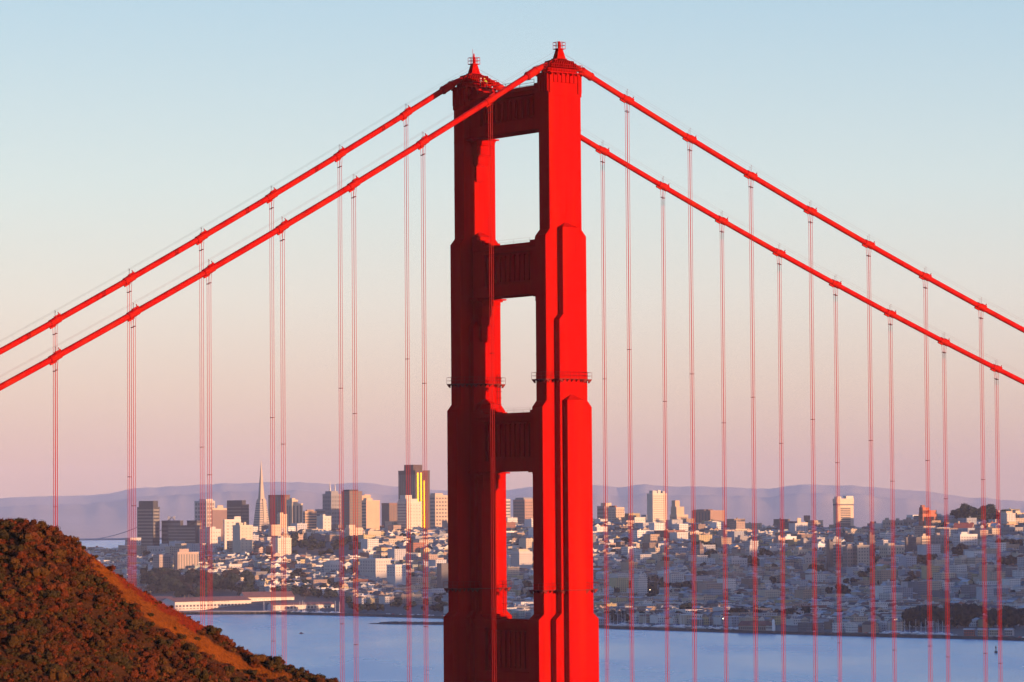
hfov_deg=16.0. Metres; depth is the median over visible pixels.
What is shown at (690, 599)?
apartment house
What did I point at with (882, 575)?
apartment house
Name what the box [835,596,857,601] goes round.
apartment house
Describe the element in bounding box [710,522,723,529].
apartment house
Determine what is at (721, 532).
apartment house
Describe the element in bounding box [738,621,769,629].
yacht club
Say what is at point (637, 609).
apartment house
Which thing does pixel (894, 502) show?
hanger rope
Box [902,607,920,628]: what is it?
tree
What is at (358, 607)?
tree
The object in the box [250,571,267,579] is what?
apartment house
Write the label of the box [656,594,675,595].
apartment house
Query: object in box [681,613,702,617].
apartment house
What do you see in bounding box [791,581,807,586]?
apartment house
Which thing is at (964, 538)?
apartment block
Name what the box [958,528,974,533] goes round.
apartment house
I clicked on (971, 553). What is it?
apartment house
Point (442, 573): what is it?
apartment block
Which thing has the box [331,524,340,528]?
apartment house
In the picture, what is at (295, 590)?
tree
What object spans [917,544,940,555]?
apartment house
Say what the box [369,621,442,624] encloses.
breakwater
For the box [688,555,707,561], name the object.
apartment house
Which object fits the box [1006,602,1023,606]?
apartment house
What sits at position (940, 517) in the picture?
apartment house
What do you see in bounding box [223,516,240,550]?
apartment tower
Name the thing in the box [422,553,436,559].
apartment house
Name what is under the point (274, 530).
apartment block
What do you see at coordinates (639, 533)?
apartment house
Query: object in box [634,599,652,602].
apartment house
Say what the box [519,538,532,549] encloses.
apartment house
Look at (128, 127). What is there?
sky
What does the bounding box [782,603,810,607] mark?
apartment house
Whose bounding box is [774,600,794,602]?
apartment house
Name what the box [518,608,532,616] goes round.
apartment house
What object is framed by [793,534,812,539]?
apartment house
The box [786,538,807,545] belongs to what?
apartment house
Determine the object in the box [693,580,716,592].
apartment house
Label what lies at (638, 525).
apartment house
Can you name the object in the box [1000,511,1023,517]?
apartment tower
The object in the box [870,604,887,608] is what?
apartment house
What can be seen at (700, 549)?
church
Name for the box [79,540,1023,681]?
water
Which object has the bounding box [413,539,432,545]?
apartment house
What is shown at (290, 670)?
shrub
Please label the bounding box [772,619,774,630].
lookout tower
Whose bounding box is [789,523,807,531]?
apartment house
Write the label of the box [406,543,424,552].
apartment house
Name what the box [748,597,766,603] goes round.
apartment house
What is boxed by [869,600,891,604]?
apartment house
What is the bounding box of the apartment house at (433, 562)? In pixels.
[428,559,445,566]
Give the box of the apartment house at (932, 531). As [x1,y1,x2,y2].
[928,528,934,534]
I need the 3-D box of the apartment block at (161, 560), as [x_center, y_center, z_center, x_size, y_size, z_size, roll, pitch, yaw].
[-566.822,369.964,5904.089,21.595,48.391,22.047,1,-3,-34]
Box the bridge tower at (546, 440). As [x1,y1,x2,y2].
[443,41,598,681]
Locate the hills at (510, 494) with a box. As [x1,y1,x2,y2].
[0,482,1023,508]
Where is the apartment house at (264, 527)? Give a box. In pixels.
[261,525,267,530]
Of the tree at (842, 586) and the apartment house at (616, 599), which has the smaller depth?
the apartment house at (616, 599)
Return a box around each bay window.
[417,473,418,501]
[420,473,421,508]
[424,481,424,528]
[425,497,426,528]
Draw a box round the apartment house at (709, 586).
[698,583,722,593]
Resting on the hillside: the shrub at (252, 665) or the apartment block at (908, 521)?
the shrub at (252, 665)
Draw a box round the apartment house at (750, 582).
[741,578,760,588]
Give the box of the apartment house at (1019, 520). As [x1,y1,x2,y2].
[1015,518,1023,523]
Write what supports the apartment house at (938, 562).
on the terrain at (417, 609)
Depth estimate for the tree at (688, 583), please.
5503.27 m
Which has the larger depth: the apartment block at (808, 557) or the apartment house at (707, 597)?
the apartment block at (808, 557)
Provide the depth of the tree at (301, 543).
6269.71 m
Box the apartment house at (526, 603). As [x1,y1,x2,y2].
[513,601,533,605]
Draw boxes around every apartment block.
[125,538,140,545]
[153,554,170,568]
[174,549,198,572]
[268,525,280,535]
[277,513,286,532]
[324,560,342,571]
[345,525,362,541]
[359,558,390,577]
[365,531,380,535]
[386,564,405,584]
[437,563,447,587]
[510,549,532,567]
[597,503,610,518]
[608,506,623,521]
[634,517,645,527]
[730,556,747,565]
[735,535,748,541]
[745,545,755,556]
[766,546,780,555]
[773,536,785,542]
[776,521,796,528]
[784,534,796,539]
[793,547,807,555]
[797,518,807,530]
[797,538,811,547]
[804,553,813,563]
[817,542,824,549]
[826,539,832,570]
[832,537,841,566]
[840,531,851,540]
[843,544,856,566]
[856,543,869,565]
[867,532,874,555]
[877,559,889,564]
[879,543,904,557]
[883,518,893,527]
[895,518,902,525]
[903,517,916,526]
[905,535,920,552]
[921,534,929,544]
[931,533,946,545]
[936,554,947,559]
[953,532,977,546]
[954,555,974,564]
[1001,525,1022,534]
[1001,542,1019,548]
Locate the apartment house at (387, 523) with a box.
[385,521,396,528]
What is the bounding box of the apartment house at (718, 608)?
[712,606,729,610]
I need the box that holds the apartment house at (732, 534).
[727,530,743,542]
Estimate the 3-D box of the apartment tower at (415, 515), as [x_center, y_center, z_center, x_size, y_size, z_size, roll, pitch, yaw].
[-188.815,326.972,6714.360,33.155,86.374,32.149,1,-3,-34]
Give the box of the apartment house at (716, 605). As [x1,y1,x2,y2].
[709,602,728,607]
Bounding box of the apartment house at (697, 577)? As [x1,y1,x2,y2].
[686,576,708,580]
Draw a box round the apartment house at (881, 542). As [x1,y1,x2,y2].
[876,538,892,545]
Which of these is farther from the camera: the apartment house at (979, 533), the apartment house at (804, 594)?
the apartment house at (979, 533)
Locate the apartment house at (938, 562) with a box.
[930,559,945,564]
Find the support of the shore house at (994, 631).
on the terrain at (417, 609)
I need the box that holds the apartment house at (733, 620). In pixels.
[721,616,743,625]
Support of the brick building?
on the terrain at (417, 609)
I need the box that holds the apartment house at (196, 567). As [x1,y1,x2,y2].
[189,564,209,569]
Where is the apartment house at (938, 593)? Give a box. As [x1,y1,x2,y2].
[931,589,948,597]
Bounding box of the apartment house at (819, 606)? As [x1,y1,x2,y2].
[801,604,826,607]
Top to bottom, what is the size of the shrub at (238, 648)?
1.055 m
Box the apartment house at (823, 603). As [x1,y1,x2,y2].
[810,601,830,606]
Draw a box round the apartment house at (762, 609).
[744,607,771,611]
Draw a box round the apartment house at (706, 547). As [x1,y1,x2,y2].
[696,543,714,554]
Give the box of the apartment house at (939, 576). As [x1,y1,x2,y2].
[933,571,954,579]
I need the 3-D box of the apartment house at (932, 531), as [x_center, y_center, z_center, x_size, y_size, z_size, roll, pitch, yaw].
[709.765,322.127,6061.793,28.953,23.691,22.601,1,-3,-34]
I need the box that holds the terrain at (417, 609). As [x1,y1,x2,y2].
[113,539,1023,636]
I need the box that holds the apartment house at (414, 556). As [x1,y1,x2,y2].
[406,553,417,559]
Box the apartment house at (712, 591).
[702,588,721,595]
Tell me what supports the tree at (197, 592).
on the terrain at (417, 609)
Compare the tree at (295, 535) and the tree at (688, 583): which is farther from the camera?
the tree at (295, 535)
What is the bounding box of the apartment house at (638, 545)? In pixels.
[631,543,642,548]
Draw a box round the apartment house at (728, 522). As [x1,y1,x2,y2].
[727,518,744,525]
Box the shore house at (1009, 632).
[1004,628,1014,635]
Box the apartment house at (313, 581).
[308,579,326,584]
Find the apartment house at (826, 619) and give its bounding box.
[820,618,838,621]
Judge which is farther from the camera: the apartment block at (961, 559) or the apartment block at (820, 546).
the apartment block at (820, 546)
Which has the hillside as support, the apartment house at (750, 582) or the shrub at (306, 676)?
the shrub at (306, 676)
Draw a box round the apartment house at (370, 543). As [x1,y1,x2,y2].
[361,539,378,550]
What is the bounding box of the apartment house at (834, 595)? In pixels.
[825,594,844,597]
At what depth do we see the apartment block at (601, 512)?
7050.24 m
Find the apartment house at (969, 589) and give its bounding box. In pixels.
[961,585,982,598]
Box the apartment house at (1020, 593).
[1015,589,1023,595]
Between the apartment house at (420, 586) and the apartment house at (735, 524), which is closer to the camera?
the apartment house at (420, 586)
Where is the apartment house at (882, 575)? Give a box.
[873,570,896,584]
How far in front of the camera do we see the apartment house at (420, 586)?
5644.80 m
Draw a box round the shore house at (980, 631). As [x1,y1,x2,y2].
[977,628,988,635]
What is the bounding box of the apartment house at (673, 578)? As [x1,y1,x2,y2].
[663,574,683,582]
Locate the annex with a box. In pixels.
[765,622,775,630]
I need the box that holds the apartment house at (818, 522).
[808,520,822,526]
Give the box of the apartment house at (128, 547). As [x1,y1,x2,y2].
[118,544,137,549]
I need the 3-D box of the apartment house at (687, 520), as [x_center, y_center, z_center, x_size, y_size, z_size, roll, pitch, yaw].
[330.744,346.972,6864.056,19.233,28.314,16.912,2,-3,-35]
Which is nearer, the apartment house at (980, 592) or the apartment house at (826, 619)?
the apartment house at (826, 619)
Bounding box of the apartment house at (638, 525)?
[636,522,655,527]
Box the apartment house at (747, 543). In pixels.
[744,540,758,550]
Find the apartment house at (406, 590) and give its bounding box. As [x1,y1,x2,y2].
[400,589,416,592]
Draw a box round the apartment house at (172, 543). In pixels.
[169,541,184,545]
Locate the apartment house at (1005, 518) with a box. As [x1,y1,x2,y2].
[1000,513,1015,524]
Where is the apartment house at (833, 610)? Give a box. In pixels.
[829,609,846,611]
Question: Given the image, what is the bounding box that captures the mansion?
[953,521,974,528]
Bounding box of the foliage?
[140,524,1014,619]
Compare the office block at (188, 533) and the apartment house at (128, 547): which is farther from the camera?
the office block at (188, 533)
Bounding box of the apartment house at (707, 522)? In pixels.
[704,521,722,524]
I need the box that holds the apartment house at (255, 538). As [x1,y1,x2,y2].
[253,534,258,541]
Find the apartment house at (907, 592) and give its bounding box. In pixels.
[892,587,912,598]
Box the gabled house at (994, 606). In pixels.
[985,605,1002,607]
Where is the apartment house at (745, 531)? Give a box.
[730,529,746,534]
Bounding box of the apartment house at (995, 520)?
[988,519,999,523]
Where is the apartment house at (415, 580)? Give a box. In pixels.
[409,577,429,583]
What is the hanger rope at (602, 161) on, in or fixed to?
hanging from the cable at (204, 234)
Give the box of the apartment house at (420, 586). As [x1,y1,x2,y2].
[415,583,429,589]
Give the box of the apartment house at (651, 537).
[643,534,659,542]
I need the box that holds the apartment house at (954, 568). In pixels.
[947,563,966,573]
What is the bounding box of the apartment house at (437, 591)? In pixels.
[424,589,445,592]
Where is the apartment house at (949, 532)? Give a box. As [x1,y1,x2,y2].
[940,529,957,537]
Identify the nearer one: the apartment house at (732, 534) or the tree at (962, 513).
the apartment house at (732, 534)
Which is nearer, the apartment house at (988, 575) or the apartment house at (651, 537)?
the apartment house at (988, 575)
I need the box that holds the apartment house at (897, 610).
[881,609,904,611]
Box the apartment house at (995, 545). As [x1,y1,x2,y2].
[990,543,1005,553]
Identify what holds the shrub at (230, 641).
on the hillside
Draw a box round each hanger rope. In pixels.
[53,360,57,526]
[127,282,131,522]
[131,316,135,524]
[199,242,204,625]
[206,272,211,528]
[269,203,274,656]
[280,232,286,662]
[337,156,343,681]
[351,186,358,681]
[404,115,410,681]
[420,144,427,681]
[488,105,495,681]
[600,156,608,681]
[624,102,633,681]
[660,188,668,678]
[687,140,696,681]
[719,222,727,681]
[748,177,757,681]
[777,256,785,681]
[808,214,817,681]
[833,287,841,678]
[866,246,875,681]
[888,317,896,681]
[923,280,932,681]
[941,344,949,681]
[978,309,987,681]
[994,372,1002,681]
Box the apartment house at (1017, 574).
[1012,570,1023,578]
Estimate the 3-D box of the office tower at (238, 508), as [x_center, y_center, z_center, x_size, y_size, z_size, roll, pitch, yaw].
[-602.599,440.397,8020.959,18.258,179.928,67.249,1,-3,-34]
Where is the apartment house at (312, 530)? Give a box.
[306,527,323,534]
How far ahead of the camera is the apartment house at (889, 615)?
4467.94 m
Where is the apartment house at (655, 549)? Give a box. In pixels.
[648,547,663,553]
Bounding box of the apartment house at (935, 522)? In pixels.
[925,520,940,525]
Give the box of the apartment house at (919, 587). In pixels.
[908,581,926,594]
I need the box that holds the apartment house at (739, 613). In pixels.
[731,612,756,615]
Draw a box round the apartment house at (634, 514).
[625,512,639,516]
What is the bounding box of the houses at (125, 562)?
[86,514,1023,632]
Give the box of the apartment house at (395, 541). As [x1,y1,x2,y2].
[384,538,403,544]
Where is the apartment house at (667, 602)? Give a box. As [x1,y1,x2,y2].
[655,602,677,603]
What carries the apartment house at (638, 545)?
on the terrain at (417, 609)
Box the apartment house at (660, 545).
[658,543,665,547]
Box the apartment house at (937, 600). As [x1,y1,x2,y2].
[929,598,950,602]
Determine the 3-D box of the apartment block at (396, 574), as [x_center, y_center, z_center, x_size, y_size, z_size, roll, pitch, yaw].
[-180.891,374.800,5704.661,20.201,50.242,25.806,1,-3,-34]
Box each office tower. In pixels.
[137,501,159,545]
[212,505,226,541]
[227,500,248,524]
[268,495,289,524]
[322,484,340,524]
[381,503,396,525]
[398,465,429,528]
[430,493,447,527]
[506,499,510,517]
[513,498,532,523]
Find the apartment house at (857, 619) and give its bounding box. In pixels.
[845,615,867,623]
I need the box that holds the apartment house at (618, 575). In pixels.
[610,573,630,580]
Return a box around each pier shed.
[153,596,172,600]
[161,596,250,610]
[239,591,294,601]
[267,602,333,610]
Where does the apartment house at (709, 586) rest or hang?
on the terrain at (417, 609)
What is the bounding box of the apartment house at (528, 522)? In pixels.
[524,518,532,527]
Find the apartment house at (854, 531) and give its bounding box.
[844,528,863,535]
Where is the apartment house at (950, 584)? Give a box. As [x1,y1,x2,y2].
[942,581,954,588]
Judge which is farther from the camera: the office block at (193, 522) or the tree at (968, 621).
the office block at (193, 522)
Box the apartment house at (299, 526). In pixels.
[291,523,306,530]
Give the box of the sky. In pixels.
[0,0,1023,500]
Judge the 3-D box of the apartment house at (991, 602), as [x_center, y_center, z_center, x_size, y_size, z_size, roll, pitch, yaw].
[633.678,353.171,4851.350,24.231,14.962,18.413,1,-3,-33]
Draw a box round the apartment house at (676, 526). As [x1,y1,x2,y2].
[672,523,687,530]
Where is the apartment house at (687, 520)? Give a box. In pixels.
[681,518,692,522]
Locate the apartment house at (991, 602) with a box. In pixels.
[977,601,999,603]
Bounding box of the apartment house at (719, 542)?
[715,537,731,546]
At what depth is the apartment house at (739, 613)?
4548.59 m
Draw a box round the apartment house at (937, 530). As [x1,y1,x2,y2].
[935,528,956,534]
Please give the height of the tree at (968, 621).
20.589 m
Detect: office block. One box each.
[162,520,182,543]
[167,525,199,545]
[187,520,201,528]
[303,510,316,528]
[315,509,325,515]
[692,509,723,522]
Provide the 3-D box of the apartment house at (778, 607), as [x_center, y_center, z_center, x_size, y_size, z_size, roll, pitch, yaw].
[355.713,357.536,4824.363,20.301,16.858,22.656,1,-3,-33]
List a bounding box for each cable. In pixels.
[0,56,1023,390]
[0,68,1023,384]
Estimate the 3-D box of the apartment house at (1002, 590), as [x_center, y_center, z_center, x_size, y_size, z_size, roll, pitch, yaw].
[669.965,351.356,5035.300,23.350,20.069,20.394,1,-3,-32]
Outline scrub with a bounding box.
[0,517,334,681]
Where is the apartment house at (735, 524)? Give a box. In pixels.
[729,520,744,528]
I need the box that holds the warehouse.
[147,544,172,553]
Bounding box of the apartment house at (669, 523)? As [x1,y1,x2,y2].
[666,520,682,526]
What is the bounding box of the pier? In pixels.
[179,610,300,613]
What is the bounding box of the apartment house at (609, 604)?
[596,602,616,606]
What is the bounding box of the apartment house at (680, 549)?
[673,547,691,552]
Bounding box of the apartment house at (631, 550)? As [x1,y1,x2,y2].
[621,546,635,554]
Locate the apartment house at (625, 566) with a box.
[621,561,637,571]
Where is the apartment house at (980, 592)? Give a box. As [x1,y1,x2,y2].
[976,587,993,599]
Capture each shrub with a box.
[15,517,24,521]
[38,520,48,526]
[42,525,54,531]
[45,529,51,536]
[67,538,76,544]
[208,627,216,633]
[212,630,219,637]
[218,634,228,641]
[226,638,234,646]
[236,645,244,651]
[249,662,261,667]
[251,658,258,663]
[266,660,280,668]
[272,655,283,660]
[286,667,293,673]
[293,671,300,675]
[300,674,309,678]
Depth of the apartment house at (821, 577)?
5483.34 m
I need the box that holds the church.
[685,541,703,559]
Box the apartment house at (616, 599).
[608,597,627,601]
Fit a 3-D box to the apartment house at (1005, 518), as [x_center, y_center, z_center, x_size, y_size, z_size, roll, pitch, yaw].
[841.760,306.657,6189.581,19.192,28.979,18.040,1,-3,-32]
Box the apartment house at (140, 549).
[136,545,146,554]
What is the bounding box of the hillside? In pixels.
[0,528,311,681]
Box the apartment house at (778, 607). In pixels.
[770,605,791,610]
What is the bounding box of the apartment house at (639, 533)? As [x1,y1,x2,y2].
[631,529,649,539]
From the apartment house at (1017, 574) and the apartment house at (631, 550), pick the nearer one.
the apartment house at (1017, 574)
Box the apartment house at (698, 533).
[688,532,702,537]
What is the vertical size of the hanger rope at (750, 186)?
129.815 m
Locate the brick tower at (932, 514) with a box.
[918,505,937,525]
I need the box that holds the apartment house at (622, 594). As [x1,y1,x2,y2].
[614,591,636,596]
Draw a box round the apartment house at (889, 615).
[882,614,901,616]
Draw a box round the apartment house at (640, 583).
[632,576,647,593]
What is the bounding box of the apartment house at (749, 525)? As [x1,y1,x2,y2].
[745,522,761,529]
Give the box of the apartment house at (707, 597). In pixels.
[695,594,715,599]
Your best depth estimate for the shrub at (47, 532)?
372.17 m
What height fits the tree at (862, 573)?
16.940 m
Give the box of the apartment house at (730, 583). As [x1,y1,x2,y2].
[717,578,735,590]
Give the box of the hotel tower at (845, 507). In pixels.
[833,496,853,525]
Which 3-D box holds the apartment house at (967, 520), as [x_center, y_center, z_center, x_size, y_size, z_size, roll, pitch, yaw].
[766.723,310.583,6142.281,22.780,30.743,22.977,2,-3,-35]
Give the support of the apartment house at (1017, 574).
on the terrain at (417, 609)
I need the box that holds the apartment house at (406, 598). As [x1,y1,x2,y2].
[394,593,411,602]
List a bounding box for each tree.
[139,570,154,583]
[145,575,160,590]
[146,584,154,593]
[151,567,161,573]
[152,579,161,592]
[158,567,173,574]
[169,570,179,578]
[174,582,186,597]
[176,573,193,584]
[182,582,194,596]
[192,585,207,596]
[193,573,208,583]
[197,580,210,584]
[205,574,219,590]
[221,567,241,579]
[224,572,239,582]
[224,578,235,591]
[234,582,244,591]
[237,586,247,595]
[240,571,247,576]
[241,580,253,590]
[243,573,254,584]
[250,588,258,591]
[260,568,269,572]
[270,586,281,590]
[291,532,298,539]
[291,539,295,547]
[291,584,299,594]
[293,568,302,574]
[298,540,306,547]
[299,571,306,576]
[299,585,307,593]
[300,588,310,598]
[309,538,316,543]
[309,587,318,595]
[316,589,322,597]
[318,540,325,548]
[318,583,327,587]
[323,587,335,598]
[330,581,340,587]
[354,603,363,611]
[363,603,370,610]
[435,603,444,611]
[522,580,532,587]
[609,613,615,620]
[618,610,626,618]
[621,537,629,542]
[622,613,629,621]
[649,581,656,589]
[649,588,656,594]
[650,575,658,581]
[658,580,665,586]
[669,582,681,587]
[678,602,693,608]
[680,581,691,587]
[691,540,702,549]
[704,549,714,556]
[726,608,738,611]
[749,557,758,563]
[758,548,766,556]
[766,550,773,556]
[801,606,810,612]
[817,564,825,570]
[825,586,832,593]
[834,584,846,593]
[840,585,850,593]
[849,578,859,583]
[857,571,868,576]
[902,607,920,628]
[907,575,916,579]
[914,611,927,628]
[918,554,926,563]
[919,604,933,609]
[923,556,932,563]
[927,607,935,620]
[933,607,949,625]
[946,605,961,618]
[950,510,958,518]
[950,609,965,627]
[952,549,962,554]
[953,602,967,609]
[957,508,967,517]
[957,543,967,550]
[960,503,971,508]
[961,615,971,627]
[963,507,988,521]
[968,603,983,616]
[969,613,979,618]
[980,504,997,521]
[986,612,995,627]
[987,607,997,616]
[992,512,999,518]
[995,615,1007,627]
[996,607,1011,615]
[1000,610,1015,628]
[1001,555,1013,564]
[1006,558,1014,564]
[1008,614,1019,627]
[1012,609,1021,624]
[1013,539,1023,545]
[1016,613,1023,626]
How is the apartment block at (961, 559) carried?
on the terrain at (417, 609)
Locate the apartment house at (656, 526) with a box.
[649,522,664,529]
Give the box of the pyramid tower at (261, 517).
[253,463,269,530]
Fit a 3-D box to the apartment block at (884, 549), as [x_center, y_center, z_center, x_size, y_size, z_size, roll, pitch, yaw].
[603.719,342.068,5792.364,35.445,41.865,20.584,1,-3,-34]
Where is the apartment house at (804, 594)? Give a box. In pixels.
[795,588,817,599]
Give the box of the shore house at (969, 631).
[963,628,975,635]
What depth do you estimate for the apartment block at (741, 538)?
6169.34 m
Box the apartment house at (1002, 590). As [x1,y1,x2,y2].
[994,588,1007,594]
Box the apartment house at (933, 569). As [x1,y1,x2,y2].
[921,565,939,578]
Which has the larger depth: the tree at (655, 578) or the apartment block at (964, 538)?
the apartment block at (964, 538)
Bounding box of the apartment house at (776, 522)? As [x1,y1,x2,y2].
[773,518,789,525]
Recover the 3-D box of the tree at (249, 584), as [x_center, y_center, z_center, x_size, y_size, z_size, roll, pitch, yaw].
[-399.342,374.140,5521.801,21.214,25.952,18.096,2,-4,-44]
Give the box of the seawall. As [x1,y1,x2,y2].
[179,612,1023,640]
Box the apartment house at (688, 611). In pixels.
[675,609,703,613]
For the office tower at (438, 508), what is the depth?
7599.94 m
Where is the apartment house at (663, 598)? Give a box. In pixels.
[653,596,677,600]
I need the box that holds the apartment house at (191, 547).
[186,543,205,551]
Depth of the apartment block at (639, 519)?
6546.81 m
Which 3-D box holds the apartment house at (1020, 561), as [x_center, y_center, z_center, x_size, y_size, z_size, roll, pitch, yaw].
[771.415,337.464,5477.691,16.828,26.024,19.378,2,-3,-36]
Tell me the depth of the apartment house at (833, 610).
4702.92 m
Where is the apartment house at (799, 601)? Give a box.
[792,600,808,602]
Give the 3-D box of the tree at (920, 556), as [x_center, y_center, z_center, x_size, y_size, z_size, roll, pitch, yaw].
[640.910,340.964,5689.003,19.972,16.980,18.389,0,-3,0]
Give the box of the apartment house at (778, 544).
[769,543,787,547]
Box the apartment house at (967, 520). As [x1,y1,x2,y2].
[957,516,976,524]
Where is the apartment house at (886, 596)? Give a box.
[879,593,902,600]
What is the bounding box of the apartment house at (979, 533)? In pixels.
[972,530,987,538]
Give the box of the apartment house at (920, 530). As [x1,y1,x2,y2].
[914,526,934,535]
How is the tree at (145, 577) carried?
on the terrain at (417, 609)
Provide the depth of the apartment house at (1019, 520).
6192.67 m
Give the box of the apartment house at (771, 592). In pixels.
[757,588,779,598]
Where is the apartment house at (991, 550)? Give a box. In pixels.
[985,548,997,553]
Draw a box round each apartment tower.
[194,499,214,528]
[199,527,220,549]
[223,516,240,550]
[232,522,252,552]
[272,536,290,558]
[286,498,302,525]
[317,514,330,530]
[342,490,361,529]
[362,498,379,529]
[397,495,421,529]
[647,490,666,522]
[670,500,687,519]
[804,515,809,522]
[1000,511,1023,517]
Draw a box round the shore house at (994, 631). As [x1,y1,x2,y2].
[989,628,1000,635]
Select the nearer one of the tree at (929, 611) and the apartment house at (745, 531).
the tree at (929, 611)
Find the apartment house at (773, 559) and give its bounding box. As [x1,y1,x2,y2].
[766,557,783,561]
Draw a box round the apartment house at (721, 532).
[719,530,734,535]
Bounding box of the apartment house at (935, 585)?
[920,580,941,594]
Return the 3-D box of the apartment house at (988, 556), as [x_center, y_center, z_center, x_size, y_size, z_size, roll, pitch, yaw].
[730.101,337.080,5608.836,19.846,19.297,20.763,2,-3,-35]
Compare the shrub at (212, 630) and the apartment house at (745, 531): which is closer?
the shrub at (212, 630)
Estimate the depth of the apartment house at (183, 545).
6478.44 m
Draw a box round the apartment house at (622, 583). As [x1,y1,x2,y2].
[609,577,628,592]
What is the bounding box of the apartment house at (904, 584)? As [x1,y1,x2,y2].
[901,580,915,587]
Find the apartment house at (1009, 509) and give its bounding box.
[1005,508,1019,510]
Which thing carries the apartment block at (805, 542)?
on the terrain at (417, 609)
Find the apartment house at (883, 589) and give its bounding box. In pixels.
[875,585,896,596]
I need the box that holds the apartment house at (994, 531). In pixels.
[986,528,999,534]
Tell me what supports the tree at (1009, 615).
on the terrain at (417, 609)
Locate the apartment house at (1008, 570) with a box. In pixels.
[995,566,1017,574]
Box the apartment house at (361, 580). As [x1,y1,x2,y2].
[346,577,367,586]
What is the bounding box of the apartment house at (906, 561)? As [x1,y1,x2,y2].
[899,556,916,567]
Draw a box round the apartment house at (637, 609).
[625,608,645,612]
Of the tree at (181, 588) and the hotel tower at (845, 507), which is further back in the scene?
the hotel tower at (845, 507)
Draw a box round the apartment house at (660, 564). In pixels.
[657,561,672,567]
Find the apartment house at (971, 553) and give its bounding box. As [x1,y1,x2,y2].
[965,551,983,556]
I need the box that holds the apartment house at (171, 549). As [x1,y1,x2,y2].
[165,545,180,553]
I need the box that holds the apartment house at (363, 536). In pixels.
[358,534,375,540]
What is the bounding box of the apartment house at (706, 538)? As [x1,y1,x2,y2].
[691,534,711,542]
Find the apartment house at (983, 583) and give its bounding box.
[976,581,998,586]
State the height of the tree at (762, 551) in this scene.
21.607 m
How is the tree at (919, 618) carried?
on the terrain at (417, 609)
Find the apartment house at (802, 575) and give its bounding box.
[800,573,818,577]
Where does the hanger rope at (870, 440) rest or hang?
hanging from the cable at (286, 224)
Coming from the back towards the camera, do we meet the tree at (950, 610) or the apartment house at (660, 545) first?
the apartment house at (660, 545)
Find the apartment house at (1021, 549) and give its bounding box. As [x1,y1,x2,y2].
[1019,546,1023,553]
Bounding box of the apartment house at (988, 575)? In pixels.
[979,571,1005,580]
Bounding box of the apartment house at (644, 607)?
[636,606,659,608]
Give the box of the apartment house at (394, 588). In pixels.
[386,587,409,590]
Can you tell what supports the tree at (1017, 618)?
on the terrain at (417, 609)
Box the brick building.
[654,530,684,537]
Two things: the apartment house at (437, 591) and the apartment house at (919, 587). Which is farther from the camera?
the apartment house at (437, 591)
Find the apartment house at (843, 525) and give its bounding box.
[835,523,849,527]
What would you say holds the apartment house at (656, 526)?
on the terrain at (417, 609)
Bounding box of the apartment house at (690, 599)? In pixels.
[681,597,703,600]
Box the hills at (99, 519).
[0,490,1023,538]
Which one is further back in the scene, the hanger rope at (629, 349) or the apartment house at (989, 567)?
the apartment house at (989, 567)
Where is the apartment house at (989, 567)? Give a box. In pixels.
[979,563,998,570]
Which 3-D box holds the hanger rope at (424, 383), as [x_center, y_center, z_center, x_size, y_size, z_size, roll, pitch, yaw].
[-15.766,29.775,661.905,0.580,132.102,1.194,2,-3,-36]
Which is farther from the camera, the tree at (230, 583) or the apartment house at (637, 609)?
the tree at (230, 583)
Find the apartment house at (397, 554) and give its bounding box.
[387,549,405,559]
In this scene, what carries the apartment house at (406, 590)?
on the terrain at (417, 609)
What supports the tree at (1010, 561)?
on the terrain at (417, 609)
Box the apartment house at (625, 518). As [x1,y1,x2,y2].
[621,517,633,519]
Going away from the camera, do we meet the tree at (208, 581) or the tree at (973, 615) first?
the tree at (973, 615)
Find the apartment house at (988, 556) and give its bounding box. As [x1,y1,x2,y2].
[977,554,995,559]
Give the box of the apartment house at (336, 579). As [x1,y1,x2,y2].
[334,577,352,581]
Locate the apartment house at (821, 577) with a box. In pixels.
[805,574,825,581]
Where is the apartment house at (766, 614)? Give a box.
[754,613,776,616]
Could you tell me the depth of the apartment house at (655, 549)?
6041.09 m
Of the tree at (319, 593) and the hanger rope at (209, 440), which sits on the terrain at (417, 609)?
the tree at (319, 593)
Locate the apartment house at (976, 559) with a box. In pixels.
[966,556,986,567]
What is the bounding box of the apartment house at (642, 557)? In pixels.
[634,554,651,562]
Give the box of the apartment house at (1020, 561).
[1017,557,1023,566]
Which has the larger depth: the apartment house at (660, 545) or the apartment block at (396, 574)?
the apartment house at (660, 545)
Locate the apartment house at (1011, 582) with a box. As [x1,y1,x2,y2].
[1002,578,1020,590]
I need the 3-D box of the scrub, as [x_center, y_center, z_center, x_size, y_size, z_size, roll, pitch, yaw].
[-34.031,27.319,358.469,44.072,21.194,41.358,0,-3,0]
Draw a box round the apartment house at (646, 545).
[643,542,658,548]
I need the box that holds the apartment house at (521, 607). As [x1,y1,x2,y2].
[507,605,529,608]
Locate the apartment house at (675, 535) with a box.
[669,531,687,539]
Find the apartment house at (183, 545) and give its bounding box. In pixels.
[175,543,186,548]
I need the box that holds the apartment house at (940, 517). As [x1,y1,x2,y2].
[937,515,954,521]
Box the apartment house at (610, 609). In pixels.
[596,608,615,611]
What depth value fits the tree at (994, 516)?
6289.88 m
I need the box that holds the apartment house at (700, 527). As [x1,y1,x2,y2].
[692,524,705,531]

